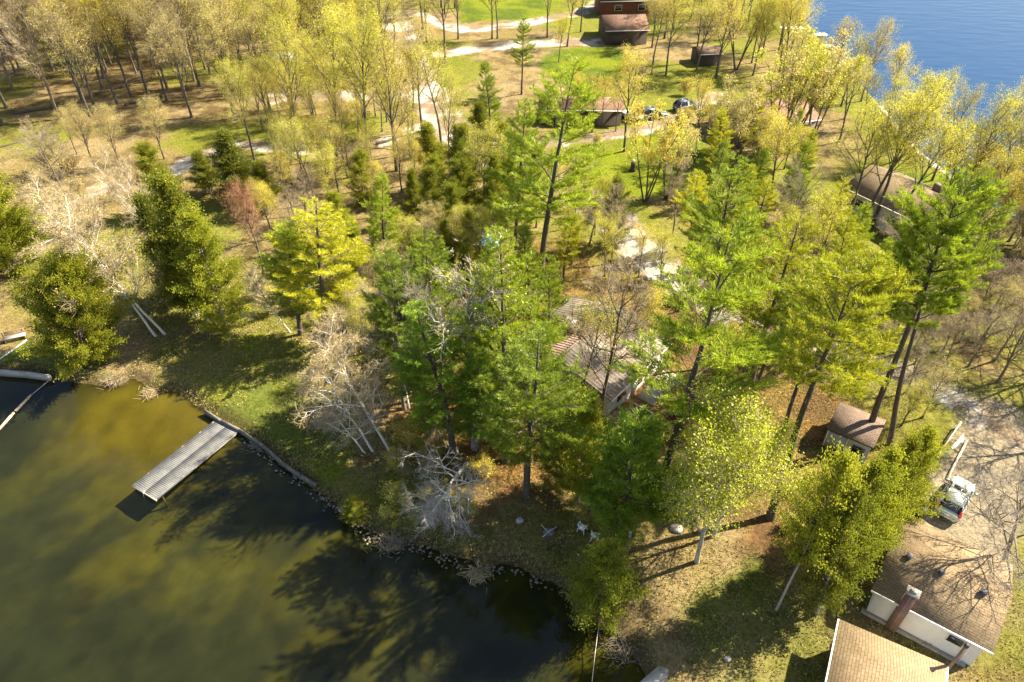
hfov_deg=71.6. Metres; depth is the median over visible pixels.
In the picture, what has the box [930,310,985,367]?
bare tree
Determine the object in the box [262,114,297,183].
maple tree
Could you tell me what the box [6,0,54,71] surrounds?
maple tree
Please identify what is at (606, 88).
maple tree
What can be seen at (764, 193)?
pine tree
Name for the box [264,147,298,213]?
maple tree
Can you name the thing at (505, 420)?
pine tree
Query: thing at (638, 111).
shrub
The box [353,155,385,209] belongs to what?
maple tree
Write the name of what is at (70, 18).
maple tree
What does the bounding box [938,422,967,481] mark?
entrance planter
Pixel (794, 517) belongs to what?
shrub
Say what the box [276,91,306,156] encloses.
maple tree
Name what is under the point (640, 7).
window
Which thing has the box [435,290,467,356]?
bare tree
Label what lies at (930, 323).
bare tree
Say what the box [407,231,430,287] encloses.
cedar tree
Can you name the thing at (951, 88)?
maple tree
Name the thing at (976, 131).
maple tree
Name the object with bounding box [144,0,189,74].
maple tree
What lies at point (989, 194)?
pine tree
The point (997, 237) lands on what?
maple tree
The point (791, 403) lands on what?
pine tree
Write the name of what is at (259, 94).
maple tree
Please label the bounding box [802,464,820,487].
shrub
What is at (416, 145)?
maple tree
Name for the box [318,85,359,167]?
maple tree
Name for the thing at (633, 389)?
door
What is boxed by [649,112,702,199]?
multi stem tree
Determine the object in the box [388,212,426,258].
maple tree
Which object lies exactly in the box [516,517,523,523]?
boulder
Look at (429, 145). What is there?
cedar tree
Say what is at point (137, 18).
maple tree
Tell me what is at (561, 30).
maple tree
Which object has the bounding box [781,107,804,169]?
pine tree
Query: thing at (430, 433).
shrub
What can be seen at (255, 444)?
brush pile
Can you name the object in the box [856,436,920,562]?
cedar tree
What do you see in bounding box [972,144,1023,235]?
maple tree
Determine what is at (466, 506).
shrub
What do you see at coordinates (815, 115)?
long house
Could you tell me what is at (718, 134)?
pine tree
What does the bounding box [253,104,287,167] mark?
maple tree
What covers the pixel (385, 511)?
shrub
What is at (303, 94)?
maple tree
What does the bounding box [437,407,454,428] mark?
shrub
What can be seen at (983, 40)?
lake water
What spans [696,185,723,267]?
pine tree
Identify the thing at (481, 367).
pine tree
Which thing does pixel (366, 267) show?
bare tree
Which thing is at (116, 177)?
birch tree
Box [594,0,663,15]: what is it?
red brown house
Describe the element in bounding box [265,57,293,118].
maple tree
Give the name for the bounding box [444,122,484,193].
cedar tree
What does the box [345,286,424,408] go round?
birch tree
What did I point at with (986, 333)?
bare tree
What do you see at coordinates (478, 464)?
shrub
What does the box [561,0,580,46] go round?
maple tree
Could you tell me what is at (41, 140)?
bare tree
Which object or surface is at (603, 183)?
maple tree
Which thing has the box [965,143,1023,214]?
multi stem tree
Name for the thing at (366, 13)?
maple tree
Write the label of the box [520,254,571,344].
pine tree
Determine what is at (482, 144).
maple tree
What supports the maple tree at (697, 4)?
on the ground at (232, 562)
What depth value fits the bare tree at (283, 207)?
75.23 m
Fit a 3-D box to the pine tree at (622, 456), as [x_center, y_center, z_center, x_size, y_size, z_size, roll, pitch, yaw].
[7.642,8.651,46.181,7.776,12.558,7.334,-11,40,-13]
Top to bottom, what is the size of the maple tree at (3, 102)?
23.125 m
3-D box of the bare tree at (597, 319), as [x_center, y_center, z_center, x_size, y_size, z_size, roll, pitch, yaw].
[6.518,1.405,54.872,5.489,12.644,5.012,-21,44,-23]
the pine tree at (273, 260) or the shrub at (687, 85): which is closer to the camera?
the pine tree at (273, 260)
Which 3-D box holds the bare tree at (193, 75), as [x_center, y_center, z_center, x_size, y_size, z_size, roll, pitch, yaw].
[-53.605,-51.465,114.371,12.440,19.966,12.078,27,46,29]
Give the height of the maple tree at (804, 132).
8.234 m
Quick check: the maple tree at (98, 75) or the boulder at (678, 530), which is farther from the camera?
the maple tree at (98, 75)
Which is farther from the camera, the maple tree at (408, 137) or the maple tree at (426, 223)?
the maple tree at (408, 137)
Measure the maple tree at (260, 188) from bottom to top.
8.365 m
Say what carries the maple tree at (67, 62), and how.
on the ground at (232, 562)
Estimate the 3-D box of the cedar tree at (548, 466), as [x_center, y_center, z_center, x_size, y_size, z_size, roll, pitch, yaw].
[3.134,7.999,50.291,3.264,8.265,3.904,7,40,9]
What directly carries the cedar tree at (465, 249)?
on the ground at (232, 562)
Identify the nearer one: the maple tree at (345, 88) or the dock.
the dock
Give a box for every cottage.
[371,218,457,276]
[515,297,678,426]
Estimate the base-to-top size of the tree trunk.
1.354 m
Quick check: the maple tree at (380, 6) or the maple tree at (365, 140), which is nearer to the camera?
the maple tree at (365, 140)
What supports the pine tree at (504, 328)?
on the ground at (232, 562)
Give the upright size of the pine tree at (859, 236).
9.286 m
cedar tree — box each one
[127,190,173,303]
[128,139,185,206]
[140,168,240,320]
[146,220,198,318]
[166,196,255,343]
[181,149,218,193]
[203,126,256,202]
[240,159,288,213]
[320,188,359,246]
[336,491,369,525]
[342,223,380,286]
[344,146,383,209]
[346,277,377,325]
[384,210,413,245]
[399,166,423,217]
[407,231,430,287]
[408,121,451,182]
[411,163,446,229]
[419,150,450,206]
[425,254,458,304]
[428,179,469,250]
[434,281,465,342]
[437,219,462,268]
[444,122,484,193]
[444,123,471,169]
[444,155,484,221]
[451,242,483,292]
[452,206,489,267]
[467,100,495,168]
[473,148,511,224]
[482,120,519,170]
[503,157,526,215]
[533,415,571,496]
[547,382,623,508]
[554,521,657,638]
[596,172,634,249]
[765,434,877,610]
[775,480,891,618]
[803,452,909,589]
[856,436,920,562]
[866,432,934,539]
[889,421,957,522]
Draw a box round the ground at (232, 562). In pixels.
[0,0,1023,681]
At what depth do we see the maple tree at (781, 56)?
118.53 m
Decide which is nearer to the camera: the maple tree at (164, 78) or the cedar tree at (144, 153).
the cedar tree at (144, 153)
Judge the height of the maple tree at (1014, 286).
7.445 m
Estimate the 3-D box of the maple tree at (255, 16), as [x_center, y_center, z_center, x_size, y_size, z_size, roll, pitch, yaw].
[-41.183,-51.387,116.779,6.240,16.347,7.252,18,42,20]
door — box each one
[611,33,624,44]
[630,379,637,395]
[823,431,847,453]
[873,210,882,227]
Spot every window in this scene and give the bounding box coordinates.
[614,5,621,10]
[616,388,626,403]
[638,4,645,9]
[851,445,864,455]
[854,198,868,209]
[886,214,900,224]
[945,633,965,647]
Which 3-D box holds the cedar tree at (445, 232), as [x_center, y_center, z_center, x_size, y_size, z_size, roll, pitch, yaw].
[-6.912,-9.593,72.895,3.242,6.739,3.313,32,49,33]
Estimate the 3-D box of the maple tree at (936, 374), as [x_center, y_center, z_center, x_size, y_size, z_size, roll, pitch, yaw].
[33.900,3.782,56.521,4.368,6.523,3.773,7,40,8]
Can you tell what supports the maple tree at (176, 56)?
on the ground at (232, 562)
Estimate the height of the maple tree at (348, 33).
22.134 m
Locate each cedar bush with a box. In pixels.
[0,164,57,277]
[1,242,143,381]
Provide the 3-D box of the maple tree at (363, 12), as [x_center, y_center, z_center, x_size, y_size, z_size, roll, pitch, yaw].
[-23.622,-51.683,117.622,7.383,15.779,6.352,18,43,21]
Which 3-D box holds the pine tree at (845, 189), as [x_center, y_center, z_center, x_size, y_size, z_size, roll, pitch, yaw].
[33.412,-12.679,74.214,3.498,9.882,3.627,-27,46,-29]
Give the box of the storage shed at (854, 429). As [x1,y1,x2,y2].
[822,402,885,463]
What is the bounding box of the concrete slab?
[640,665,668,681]
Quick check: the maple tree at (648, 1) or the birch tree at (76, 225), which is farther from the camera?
the maple tree at (648, 1)
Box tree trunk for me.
[592,614,600,679]
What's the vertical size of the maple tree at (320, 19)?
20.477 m
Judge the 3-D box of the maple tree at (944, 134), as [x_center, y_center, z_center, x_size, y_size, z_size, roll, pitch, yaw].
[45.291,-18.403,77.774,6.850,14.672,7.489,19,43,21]
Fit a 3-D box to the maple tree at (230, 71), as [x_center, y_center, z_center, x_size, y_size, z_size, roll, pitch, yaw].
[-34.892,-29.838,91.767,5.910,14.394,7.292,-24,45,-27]
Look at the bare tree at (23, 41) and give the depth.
117.93 m
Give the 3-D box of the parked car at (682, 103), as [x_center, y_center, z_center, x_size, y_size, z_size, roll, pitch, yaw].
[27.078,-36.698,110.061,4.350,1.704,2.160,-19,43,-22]
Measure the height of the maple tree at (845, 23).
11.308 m
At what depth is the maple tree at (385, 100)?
92.77 m
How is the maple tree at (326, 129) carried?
on the ground at (232, 562)
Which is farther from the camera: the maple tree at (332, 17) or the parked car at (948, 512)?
the maple tree at (332, 17)
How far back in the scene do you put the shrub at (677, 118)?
104.30 m
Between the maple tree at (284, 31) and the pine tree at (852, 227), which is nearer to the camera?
the pine tree at (852, 227)
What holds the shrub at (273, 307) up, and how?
on the ground at (232, 562)
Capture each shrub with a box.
[22,163,43,180]
[27,149,50,168]
[30,167,51,185]
[48,151,82,176]
[60,174,84,190]
[247,279,268,296]
[257,287,282,314]
[301,310,316,324]
[377,474,411,509]
[378,504,395,519]
[380,444,408,474]
[384,415,427,449]
[394,461,413,476]
[407,512,421,527]
[412,434,427,453]
[415,447,445,477]
[416,486,432,500]
[423,495,447,515]
[424,419,447,446]
[429,445,445,460]
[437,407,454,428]
[446,485,479,520]
[466,446,501,477]
[591,133,602,144]
[631,102,645,118]
[646,412,683,441]
[663,452,688,474]
[672,109,685,122]
[678,78,695,95]
[679,105,694,119]
[680,423,694,441]
[725,319,741,338]
[734,316,758,343]
[758,233,772,258]
[784,481,797,492]
[784,510,806,530]
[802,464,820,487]
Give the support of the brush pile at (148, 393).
on the ground at (232, 562)
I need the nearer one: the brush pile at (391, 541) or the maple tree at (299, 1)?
the brush pile at (391, 541)
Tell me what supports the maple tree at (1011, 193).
on the ground at (232, 562)
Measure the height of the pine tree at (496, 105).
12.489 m
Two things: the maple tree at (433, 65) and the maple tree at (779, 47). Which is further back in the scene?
the maple tree at (779, 47)
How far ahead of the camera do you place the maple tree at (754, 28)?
124.11 m
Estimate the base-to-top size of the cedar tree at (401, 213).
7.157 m
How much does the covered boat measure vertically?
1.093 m
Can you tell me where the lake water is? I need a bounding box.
[795,0,1023,223]
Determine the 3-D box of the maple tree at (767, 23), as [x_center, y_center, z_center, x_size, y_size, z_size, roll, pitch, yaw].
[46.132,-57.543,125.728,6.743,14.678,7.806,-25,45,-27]
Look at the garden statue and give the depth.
93.47 m
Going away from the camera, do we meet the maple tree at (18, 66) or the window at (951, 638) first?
the window at (951, 638)
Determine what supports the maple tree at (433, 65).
on the ground at (232, 562)
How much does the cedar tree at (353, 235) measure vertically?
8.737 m
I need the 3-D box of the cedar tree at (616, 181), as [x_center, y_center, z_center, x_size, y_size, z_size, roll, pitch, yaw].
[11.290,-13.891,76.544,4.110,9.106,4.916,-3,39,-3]
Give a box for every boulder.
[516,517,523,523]
[669,523,683,533]
[723,656,730,662]
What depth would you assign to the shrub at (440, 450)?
54.39 m
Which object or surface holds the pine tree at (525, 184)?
on the ground at (232, 562)
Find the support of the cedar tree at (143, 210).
on the ground at (232, 562)
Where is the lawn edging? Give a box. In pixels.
[0,340,26,358]
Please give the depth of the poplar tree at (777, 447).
42.20 m
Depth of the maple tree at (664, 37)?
137.76 m
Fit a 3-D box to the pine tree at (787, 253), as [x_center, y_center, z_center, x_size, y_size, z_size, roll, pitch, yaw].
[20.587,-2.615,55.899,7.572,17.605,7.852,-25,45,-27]
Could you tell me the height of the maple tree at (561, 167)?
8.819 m
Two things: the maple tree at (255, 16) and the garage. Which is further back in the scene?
the garage
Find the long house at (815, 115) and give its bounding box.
[708,96,821,145]
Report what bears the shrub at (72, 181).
on the ground at (232, 562)
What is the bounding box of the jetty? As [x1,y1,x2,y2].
[815,33,826,37]
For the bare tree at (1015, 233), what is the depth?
76.10 m
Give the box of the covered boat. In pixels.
[621,110,642,120]
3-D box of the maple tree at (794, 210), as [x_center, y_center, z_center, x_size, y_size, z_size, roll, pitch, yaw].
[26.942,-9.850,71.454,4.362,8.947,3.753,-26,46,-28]
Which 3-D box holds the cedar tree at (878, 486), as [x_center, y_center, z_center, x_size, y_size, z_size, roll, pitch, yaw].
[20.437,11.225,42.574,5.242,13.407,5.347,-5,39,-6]
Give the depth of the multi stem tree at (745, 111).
87.93 m
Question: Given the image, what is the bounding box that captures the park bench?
[1,328,26,343]
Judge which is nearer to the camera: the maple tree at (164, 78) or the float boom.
the float boom
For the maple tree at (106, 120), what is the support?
on the ground at (232, 562)
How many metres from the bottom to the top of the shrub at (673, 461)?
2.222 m
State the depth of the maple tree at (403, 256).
63.05 m
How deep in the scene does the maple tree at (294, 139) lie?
90.87 m
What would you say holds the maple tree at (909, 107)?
on the ground at (232, 562)
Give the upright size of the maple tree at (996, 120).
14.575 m
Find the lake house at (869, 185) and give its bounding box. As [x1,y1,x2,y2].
[841,165,965,238]
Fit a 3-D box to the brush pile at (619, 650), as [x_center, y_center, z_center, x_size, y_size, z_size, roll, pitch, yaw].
[6.927,18.890,43.900,4.027,1.465,3.168,0,39,0]
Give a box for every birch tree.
[12,170,104,264]
[35,184,166,334]
[37,190,164,336]
[77,143,142,221]
[99,155,153,224]
[238,262,291,332]
[287,302,398,449]
[293,328,401,452]
[309,381,386,453]
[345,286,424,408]
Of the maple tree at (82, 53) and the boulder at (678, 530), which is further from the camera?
the maple tree at (82, 53)
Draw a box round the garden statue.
[629,159,635,171]
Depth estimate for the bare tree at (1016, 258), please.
68.78 m
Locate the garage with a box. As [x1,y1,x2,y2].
[597,14,649,44]
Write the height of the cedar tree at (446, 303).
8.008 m
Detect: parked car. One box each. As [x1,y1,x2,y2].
[640,106,667,119]
[672,97,699,111]
[934,474,977,521]
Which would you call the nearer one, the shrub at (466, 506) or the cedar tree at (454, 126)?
the shrub at (466, 506)
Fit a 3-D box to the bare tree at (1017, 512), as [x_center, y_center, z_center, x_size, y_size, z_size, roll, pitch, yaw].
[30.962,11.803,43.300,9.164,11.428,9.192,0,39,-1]
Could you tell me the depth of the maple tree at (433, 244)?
68.48 m
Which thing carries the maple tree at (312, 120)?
on the ground at (232, 562)
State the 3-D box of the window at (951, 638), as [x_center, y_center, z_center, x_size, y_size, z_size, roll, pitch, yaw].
[26.239,17.720,42.035,0.940,0.740,0.080,25,45,27]
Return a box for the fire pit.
[541,525,556,538]
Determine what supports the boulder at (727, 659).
on the ground at (232, 562)
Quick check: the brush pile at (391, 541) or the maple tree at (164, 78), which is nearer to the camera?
the brush pile at (391, 541)
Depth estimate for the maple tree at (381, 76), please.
101.87 m
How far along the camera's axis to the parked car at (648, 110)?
106.66 m
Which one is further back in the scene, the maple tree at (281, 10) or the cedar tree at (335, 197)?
the maple tree at (281, 10)
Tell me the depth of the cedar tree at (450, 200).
74.65 m
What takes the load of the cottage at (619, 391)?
on the ground at (232, 562)
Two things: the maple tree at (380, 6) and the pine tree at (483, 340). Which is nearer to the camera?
the pine tree at (483, 340)
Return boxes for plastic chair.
[576,522,587,535]
[590,530,599,541]
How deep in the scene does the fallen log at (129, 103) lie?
113.18 m
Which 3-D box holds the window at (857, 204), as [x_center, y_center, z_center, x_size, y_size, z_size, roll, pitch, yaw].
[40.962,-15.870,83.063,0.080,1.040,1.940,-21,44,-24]
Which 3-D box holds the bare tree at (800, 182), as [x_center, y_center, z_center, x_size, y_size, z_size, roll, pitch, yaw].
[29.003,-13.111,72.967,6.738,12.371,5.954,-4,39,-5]
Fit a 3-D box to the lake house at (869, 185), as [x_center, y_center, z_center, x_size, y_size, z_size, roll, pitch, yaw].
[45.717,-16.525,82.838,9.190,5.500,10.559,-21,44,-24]
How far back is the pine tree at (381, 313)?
51.27 m
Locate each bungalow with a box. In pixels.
[825,619,969,681]
[861,517,1012,667]
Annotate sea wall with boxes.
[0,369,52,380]
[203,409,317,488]
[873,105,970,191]
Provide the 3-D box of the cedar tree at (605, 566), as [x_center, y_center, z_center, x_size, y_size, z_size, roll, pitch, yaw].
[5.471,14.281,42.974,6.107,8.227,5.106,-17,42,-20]
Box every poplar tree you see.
[637,372,809,563]
[681,375,815,537]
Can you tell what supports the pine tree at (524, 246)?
on the ground at (232, 562)
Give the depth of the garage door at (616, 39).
134.88 m
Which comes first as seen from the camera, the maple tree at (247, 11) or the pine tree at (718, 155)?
the pine tree at (718, 155)
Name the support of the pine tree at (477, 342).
on the ground at (232, 562)
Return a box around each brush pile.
[98,368,128,390]
[133,386,162,400]
[240,438,263,453]
[367,526,411,558]
[457,559,495,591]
[593,626,643,672]
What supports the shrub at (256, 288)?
on the ground at (232, 562)
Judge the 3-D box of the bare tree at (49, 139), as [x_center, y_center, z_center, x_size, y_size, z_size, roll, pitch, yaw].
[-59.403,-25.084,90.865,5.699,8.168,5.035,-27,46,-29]
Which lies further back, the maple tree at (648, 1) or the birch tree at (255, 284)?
the maple tree at (648, 1)
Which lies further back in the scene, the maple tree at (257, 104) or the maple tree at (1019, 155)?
the maple tree at (257, 104)
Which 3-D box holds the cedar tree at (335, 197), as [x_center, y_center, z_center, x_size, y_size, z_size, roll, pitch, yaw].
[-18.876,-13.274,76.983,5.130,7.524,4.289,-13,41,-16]
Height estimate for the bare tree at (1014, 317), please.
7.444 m
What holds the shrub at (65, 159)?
on the ground at (232, 562)
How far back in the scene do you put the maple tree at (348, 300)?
60.88 m
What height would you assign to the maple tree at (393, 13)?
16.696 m
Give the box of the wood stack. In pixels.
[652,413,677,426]
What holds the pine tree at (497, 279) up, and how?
on the ground at (232, 562)
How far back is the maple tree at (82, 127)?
91.04 m
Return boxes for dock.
[132,419,238,507]
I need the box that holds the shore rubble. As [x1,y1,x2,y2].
[241,438,581,608]
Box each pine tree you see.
[251,218,329,335]
[259,196,373,349]
[358,244,439,417]
[359,170,403,280]
[385,297,479,454]
[388,227,465,393]
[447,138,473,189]
[447,349,504,458]
[448,224,569,463]
[448,301,501,380]
[473,257,515,358]
[474,60,502,127]
[475,321,598,499]
[476,291,522,390]
[478,96,556,262]
[484,54,614,299]
[508,222,549,321]
[510,17,535,94]
[515,324,564,434]
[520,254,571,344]
[541,147,559,189]
[554,210,582,280]
[577,400,696,545]
[604,203,796,519]
[671,169,711,245]
[677,148,767,317]
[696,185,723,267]
[700,107,735,179]
[702,367,737,412]
[704,139,730,201]
[719,196,760,248]
[726,210,832,384]
[735,82,766,160]
[739,164,760,205]
[741,267,812,412]
[748,147,770,195]
[749,173,778,227]
[753,124,775,171]
[762,274,869,441]
[765,242,923,521]
[772,139,815,220]
[779,168,813,238]
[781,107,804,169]
[793,128,821,184]
[813,212,865,357]
[817,176,853,259]
[831,221,869,271]
[837,201,876,264]
[855,235,894,315]
[869,162,1018,422]
[879,201,997,445]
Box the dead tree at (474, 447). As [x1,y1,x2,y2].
[412,253,545,450]
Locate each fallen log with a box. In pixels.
[0,127,60,147]
[12,99,77,114]
[94,74,151,94]
[124,88,173,105]
[376,131,420,143]
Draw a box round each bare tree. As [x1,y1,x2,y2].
[0,0,40,73]
[0,0,79,119]
[0,1,41,87]
[0,2,21,56]
[13,124,75,186]
[16,115,71,171]
[37,169,78,219]
[84,0,142,73]
[97,145,139,192]
[98,0,111,64]
[106,1,164,66]
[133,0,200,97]
[133,0,201,81]
[269,192,304,230]
[278,163,319,227]
[298,208,322,247]
[347,255,454,410]
[358,264,379,293]
[391,441,498,542]
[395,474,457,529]
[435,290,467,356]
[552,246,668,423]
[582,195,605,234]
[592,181,641,263]
[662,158,701,233]
[764,155,836,259]
[874,204,939,239]
[875,310,926,353]
[876,209,932,250]
[899,194,944,228]
[901,322,958,393]
[914,305,963,363]
[914,311,952,348]
[926,451,1023,609]
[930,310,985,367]
[943,293,979,350]
[955,276,985,314]
[957,306,1021,366]
[965,234,1001,274]
[969,308,1023,382]
[971,265,1018,320]
[975,203,1023,251]
[986,250,1023,315]
[989,289,1023,360]
[994,203,1023,255]
[997,252,1023,304]
[1001,286,1023,343]
[1008,259,1023,323]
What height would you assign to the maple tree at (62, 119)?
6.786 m
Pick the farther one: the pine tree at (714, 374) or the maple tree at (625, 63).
the maple tree at (625, 63)
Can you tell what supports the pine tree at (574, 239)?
on the ground at (232, 562)
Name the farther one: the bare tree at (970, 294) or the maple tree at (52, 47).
the maple tree at (52, 47)
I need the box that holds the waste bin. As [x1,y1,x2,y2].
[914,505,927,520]
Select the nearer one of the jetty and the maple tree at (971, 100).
the maple tree at (971, 100)
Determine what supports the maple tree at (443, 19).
on the ground at (232, 562)
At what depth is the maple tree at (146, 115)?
92.50 m
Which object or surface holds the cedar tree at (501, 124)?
on the ground at (232, 562)
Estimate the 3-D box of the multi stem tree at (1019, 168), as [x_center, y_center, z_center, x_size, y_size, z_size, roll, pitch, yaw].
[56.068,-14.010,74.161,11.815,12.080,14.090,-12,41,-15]
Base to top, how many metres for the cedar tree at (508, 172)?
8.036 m
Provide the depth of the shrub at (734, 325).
65.58 m
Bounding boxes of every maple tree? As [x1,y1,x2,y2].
[0,0,17,76]
[0,1,20,69]
[0,92,8,107]
[4,4,35,55]
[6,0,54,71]
[15,0,87,105]
[18,0,102,116]
[23,0,59,65]
[27,0,84,82]
[32,0,98,109]
[43,0,108,89]
[48,1,90,72]
[52,107,78,153]
[57,0,118,103]
[60,98,100,166]
[69,0,132,96]
[69,184,101,228]
[71,0,105,78]
[78,3,107,72]
[85,0,149,96]
[87,103,124,158]
[106,0,169,100]
[111,0,138,59]
[112,0,176,91]
[134,95,171,158]
[136,0,206,86]
[137,6,199,117]
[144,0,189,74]
[166,0,202,54]
[173,0,206,69]
[177,0,212,74]
[181,0,247,120]
[186,0,228,81]
[188,0,246,98]
[195,0,255,92]
[210,55,265,159]
[214,177,264,272]
[220,5,272,111]
[228,0,259,78]
[236,0,270,65]
[236,0,321,109]
[237,62,269,131]
[240,55,281,152]
[246,0,281,61]
[247,177,285,232]
[248,72,275,135]
[249,0,307,86]
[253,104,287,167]
[256,12,326,150]
[258,53,284,120]
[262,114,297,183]
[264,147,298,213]
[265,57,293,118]
[266,66,303,118]
[267,115,304,192]
[272,114,316,203]
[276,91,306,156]
[278,0,317,74]
[279,118,303,169]
[283,0,356,159]
[288,29,319,103]
[288,31,315,116]
[292,60,319,126]
[293,76,321,115]
[294,0,336,64]
[296,0,315,54]
[301,0,326,48]
[302,115,325,165]
[302,115,326,176]
[302,139,347,213]
[306,104,353,192]
[307,51,348,108]
[310,0,346,74]
[310,35,336,81]
[315,0,404,166]
[317,72,338,109]
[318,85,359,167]
[321,0,381,62]
[323,0,375,113]
[325,123,355,178]
[330,270,379,353]
[336,57,368,122]
[339,58,369,139]
[342,20,419,171]
[343,0,383,58]
[343,95,373,137]
[343,293,391,369]
[345,0,388,67]
[346,129,375,189]
[349,117,379,165]
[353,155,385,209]
[354,0,408,81]
[360,57,383,116]
[361,239,407,309]
[366,51,401,121]
[366,63,393,131]
[366,249,413,321]
[371,78,402,153]
[374,77,403,145]
[382,0,408,49]
[385,126,412,192]
[386,38,409,114]
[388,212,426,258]
[389,10,446,128]
[389,90,424,157]
[392,41,425,130]
[393,136,426,175]
[395,122,423,173]
[402,37,457,148]
[409,0,435,42]
[411,198,453,238]
[413,216,445,268]
[414,0,468,63]
[419,0,424,29]
[422,233,444,260]
[427,66,469,165]
[437,0,464,38]
[449,201,475,242]
[457,114,509,194]
[461,203,499,258]
[479,0,507,38]
[488,0,497,38]
[526,166,556,227]
[541,0,553,37]
[547,80,568,128]
[550,12,574,61]
[553,162,588,214]
[553,183,596,251]
[553,206,589,264]
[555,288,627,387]
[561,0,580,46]
[566,67,584,102]
[568,0,590,31]
[580,72,605,132]
[583,168,620,246]
[583,204,627,276]
[593,75,616,126]
[601,80,632,131]
[608,43,657,151]
[615,276,669,354]
[625,222,660,276]
[643,0,671,47]
[643,0,677,74]
[644,228,684,300]
[654,0,699,75]
[663,0,673,38]
[666,238,709,311]
[684,0,718,62]
[685,0,733,80]
[686,74,717,162]
[699,0,755,78]
[706,184,733,227]
[708,91,741,133]
[728,83,770,147]
[736,100,784,164]
[744,0,779,63]
[748,0,784,75]
[751,0,780,56]
[759,0,823,77]
[760,110,808,194]
[764,199,801,266]
[766,1,796,49]
[770,0,812,71]
[785,119,817,162]
[788,0,818,50]
[788,188,859,268]
[804,35,825,84]
[826,93,909,213]
[828,56,878,142]
[830,30,872,106]
[831,15,863,85]
[835,54,877,115]
[853,68,885,128]
[858,14,902,101]
[859,76,958,221]
[864,83,954,227]
[872,70,914,133]
[883,41,927,117]
[897,66,953,147]
[897,113,978,194]
[900,375,940,426]
[908,64,965,158]
[916,355,974,418]
[924,77,990,180]
[930,270,973,318]
[940,112,987,187]
[949,293,990,342]
[959,82,1023,194]
[969,75,1023,175]
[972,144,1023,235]
[975,209,1019,271]
[979,273,1023,341]
[982,114,1023,222]
[982,166,1023,244]
[1000,204,1023,270]
[1003,232,1023,288]
[1007,176,1023,241]
[1009,139,1023,185]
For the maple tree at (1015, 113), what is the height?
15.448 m
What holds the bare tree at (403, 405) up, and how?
on the ground at (232, 562)
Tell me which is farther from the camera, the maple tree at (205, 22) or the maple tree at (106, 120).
the maple tree at (205, 22)
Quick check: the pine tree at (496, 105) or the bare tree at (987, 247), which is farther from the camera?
the pine tree at (496, 105)
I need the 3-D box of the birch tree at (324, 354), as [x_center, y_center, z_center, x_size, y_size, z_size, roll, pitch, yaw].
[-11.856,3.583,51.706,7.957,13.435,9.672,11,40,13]
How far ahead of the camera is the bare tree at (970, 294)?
66.02 m
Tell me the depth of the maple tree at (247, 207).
70.03 m
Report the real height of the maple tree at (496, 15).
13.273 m
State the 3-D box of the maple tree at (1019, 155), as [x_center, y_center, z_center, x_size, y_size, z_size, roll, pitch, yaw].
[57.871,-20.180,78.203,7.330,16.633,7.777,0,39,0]
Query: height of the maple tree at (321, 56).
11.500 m
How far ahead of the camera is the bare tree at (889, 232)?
71.75 m
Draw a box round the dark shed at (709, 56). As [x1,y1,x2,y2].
[691,45,723,65]
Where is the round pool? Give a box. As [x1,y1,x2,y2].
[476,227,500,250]
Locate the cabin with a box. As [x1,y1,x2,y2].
[539,97,624,125]
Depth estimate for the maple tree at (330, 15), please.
115.47 m
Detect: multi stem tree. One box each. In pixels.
[618,96,690,202]
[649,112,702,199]
[703,72,766,162]
[716,0,779,69]
[754,27,830,151]
[767,25,854,142]
[802,38,865,137]
[926,126,1007,187]
[943,144,1021,197]
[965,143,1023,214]
[989,159,1023,231]
[995,171,1023,242]
[1010,150,1023,197]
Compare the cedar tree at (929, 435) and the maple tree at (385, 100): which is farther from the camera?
the maple tree at (385, 100)
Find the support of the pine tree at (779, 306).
on the ground at (232, 562)
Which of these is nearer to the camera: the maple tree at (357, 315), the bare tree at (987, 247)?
the maple tree at (357, 315)
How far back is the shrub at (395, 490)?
50.86 m
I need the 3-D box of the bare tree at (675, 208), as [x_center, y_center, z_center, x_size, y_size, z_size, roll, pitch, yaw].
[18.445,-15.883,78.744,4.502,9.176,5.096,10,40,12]
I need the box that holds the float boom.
[0,379,49,429]
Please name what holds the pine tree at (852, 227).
on the ground at (232, 562)
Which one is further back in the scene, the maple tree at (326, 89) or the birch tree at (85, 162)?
the maple tree at (326, 89)
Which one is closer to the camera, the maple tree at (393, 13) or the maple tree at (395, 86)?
the maple tree at (395, 86)
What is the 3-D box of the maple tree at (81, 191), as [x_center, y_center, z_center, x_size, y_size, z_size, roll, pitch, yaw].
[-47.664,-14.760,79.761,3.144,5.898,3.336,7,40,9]
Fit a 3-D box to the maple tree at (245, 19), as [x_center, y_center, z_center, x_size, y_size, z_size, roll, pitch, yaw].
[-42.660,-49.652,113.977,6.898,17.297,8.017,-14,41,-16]
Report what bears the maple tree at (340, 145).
on the ground at (232, 562)
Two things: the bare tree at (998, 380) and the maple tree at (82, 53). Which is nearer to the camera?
the bare tree at (998, 380)
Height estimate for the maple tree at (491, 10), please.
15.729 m
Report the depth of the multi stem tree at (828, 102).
94.19 m
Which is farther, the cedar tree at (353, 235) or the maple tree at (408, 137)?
the maple tree at (408, 137)
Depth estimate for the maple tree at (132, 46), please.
107.34 m

